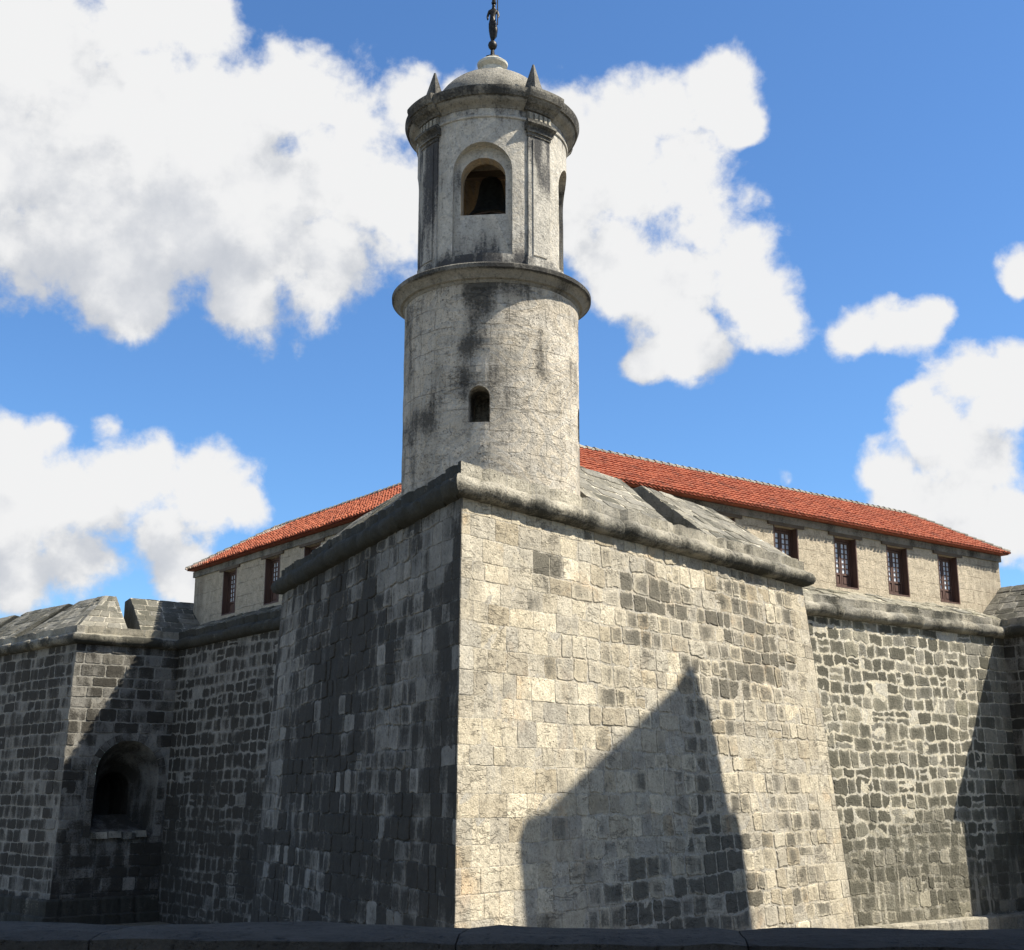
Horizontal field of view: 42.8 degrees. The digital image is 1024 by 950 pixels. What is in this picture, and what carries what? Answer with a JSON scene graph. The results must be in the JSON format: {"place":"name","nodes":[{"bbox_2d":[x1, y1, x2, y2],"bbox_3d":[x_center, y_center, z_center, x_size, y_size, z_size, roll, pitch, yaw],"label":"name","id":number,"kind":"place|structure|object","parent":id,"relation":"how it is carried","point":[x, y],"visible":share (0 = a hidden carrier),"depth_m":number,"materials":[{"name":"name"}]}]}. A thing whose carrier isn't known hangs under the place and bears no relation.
{"place":"outdoors","nodes":[
{"label":"outdoors","id":0,"kind":"place"},
{"bbox_2d":[107,921,169,925],"bbox_3d":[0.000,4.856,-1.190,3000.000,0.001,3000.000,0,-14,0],"label":"moat ground","id":1,"kind":"structure","parent":0,"point":[143,923],"depth_m":52.04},
{"bbox_2d":[0,596,199,924],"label":"bastion","id":2,"kind":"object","parent":1,"relation":"on","point":[87,689],"visible":1,"depth_m":54.72,"materials":[{"name":"stone"}]},
{"bbox_2d":[157,605,281,923],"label":"curtain wall","id":3,"kind":"structure","parent":1,"relation":"on","point":[226,668],"depth_m":51.62,"materials":[{"name":"stone"}]},
{"bbox_2d":[250,461,855,931],"bbox_3d":[-0.991,7.300,36.881,14.825,13.771,18.705,-11,-17,38],"label":"bastion","id":4,"kind":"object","parent":1,"relation":"on","point":[514,701],"visible":0.94,"depth_m":31.05,"materials":[{"name":"stone"}]},
{"bbox_2d":[392,55,590,495],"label":"bell tower","id":5,"kind":"structure","parent":4,"relation":"on","point":[491,310],"depth_m":31.46,"materials":[{"name":"stone"}]},
{"bbox_2d":[465,170,505,214],"bbox_3d":[-0.538,-7.179,33.845,2.663,1.450,1.280,0,-14,0],"label":"bell","id":6,"kind":"object","parent":5,"relation":"hanging from","point":[491,198],"visible":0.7,"depth_m":33.58,"materials":[{"name":"brown metal"}]},
{"bbox_2d":[486,0,499,56],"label":"statue","id":7,"kind":"object","parent":5,"relation":"on","point":[493,29],"visible":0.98,"depth_m":34.94,"materials":[{"name":"brown metal"}]},
{"bbox_2d":[185,444,1010,624],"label":"barracks","id":8,"kind":"structure","parent":4,"relation":"on","point":[836,543],"depth_m":51.53,"materials":[{"name":"stone"}]},
{"bbox_2d":[219,564,239,615],"bbox_3d":[-12.074,5.023,56.757,0.580,2.086,1.940,10,-17,-36],"label":"window","id":9,"kind":"structure","parent":8,"relation":"in","point":[229,578],"depth_m":57.08,"materials":[{"name":"brown wood"}]},
{"bbox_2d":[261,550,283,604],"bbox_3d":[-9.646,4.261,53.644,0.580,2.086,1.940,10,-17,-36],"label":"window","id":10,"kind":"structure","parent":8,"relation":"in","point":[272,566],"depth_m":53.97,"materials":[{"name":"brown wood"}]},
{"bbox_2d":[299,538,324,556],"bbox_3d":[-7.622,3.626,51.051,0.580,2.086,1.940,10,-17,-36],"label":"window","id":11,"kind":"structure","parent":8,"relation":"in","point":[307,550],"depth_m":51.53,"materials":[{"name":"grey stone"}]},
{"bbox_2d":[714,510,741,521],"bbox_3d":[7.225,2.339,45.797,1.940,2.086,0.580,10,-17,-36],"label":"window","id":12,"kind":"structure","parent":8,"relation":"in","point":[733,516],"depth_m":46.07,"materials":[{"name":"grey stone"}]},
{"bbox_2d":[767,520,803,560],"bbox_3d":[9.855,2.813,47.735,1.940,2.086,0.580,10,-17,-36],"label":"window","id":13,"kind":"structure","parent":8,"relation":"in","point":[785,540],"depth_m":48.02,"materials":[{"name":"brown wood"}]},
{"bbox_2d":[828,531,861,589],"bbox_3d":[12.525,3.294,49.699,1.940,2.086,0.580,10,-17,-36],"label":"window","id":14,"kind":"structure","parent":8,"relation":"in","point":[845,551],"depth_m":49.86,"materials":[{"name":"brown wood"}]},
{"bbox_2d":[881,541,912,596],"bbox_3d":[15.035,3.747,51.548,1.940,2.086,0.580,10,-17,-36],"label":"window","id":15,"kind":"structure","parent":8,"relation":"in","point":[897,559],"depth_m":51.72,"materials":[{"name":"brown wood"}]},
{"bbox_2d":[932,550,961,603],"bbox_3d":[17.681,4.224,53.496,1.940,2.086,0.580,10,-17,-36],"label":"window","id":16,"kind":"structure","parent":8,"relation":"in","point":[947,567],"depth_m":53.67,"materials":[{"name":"brown wood"}]},
{"bbox_2d":[802,586,1023,929],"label":"curtain wall","id":17,"kind":"structure","parent":1,"relation":"on","point":[915,705],"depth_m":47.58,"materials":[{"name":"stone"}]},
{"bbox_2d":[983,584,1023,835],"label":"bastion","id":18,"kind":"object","parent":1,"relation":"on","point":[1006,605],"visible":0.94,"depth_m":52.06,"materials":[{"name":"stone"}]},
{"bbox_2d":[0,921,1023,949],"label":"parapet wall","id":19,"kind":"structure","parent":0,"point":[298,935],"depth_m":4.82,"materials":[{"name":"stone"}]},
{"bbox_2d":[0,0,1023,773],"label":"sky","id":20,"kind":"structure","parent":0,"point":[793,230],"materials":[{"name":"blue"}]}
]}

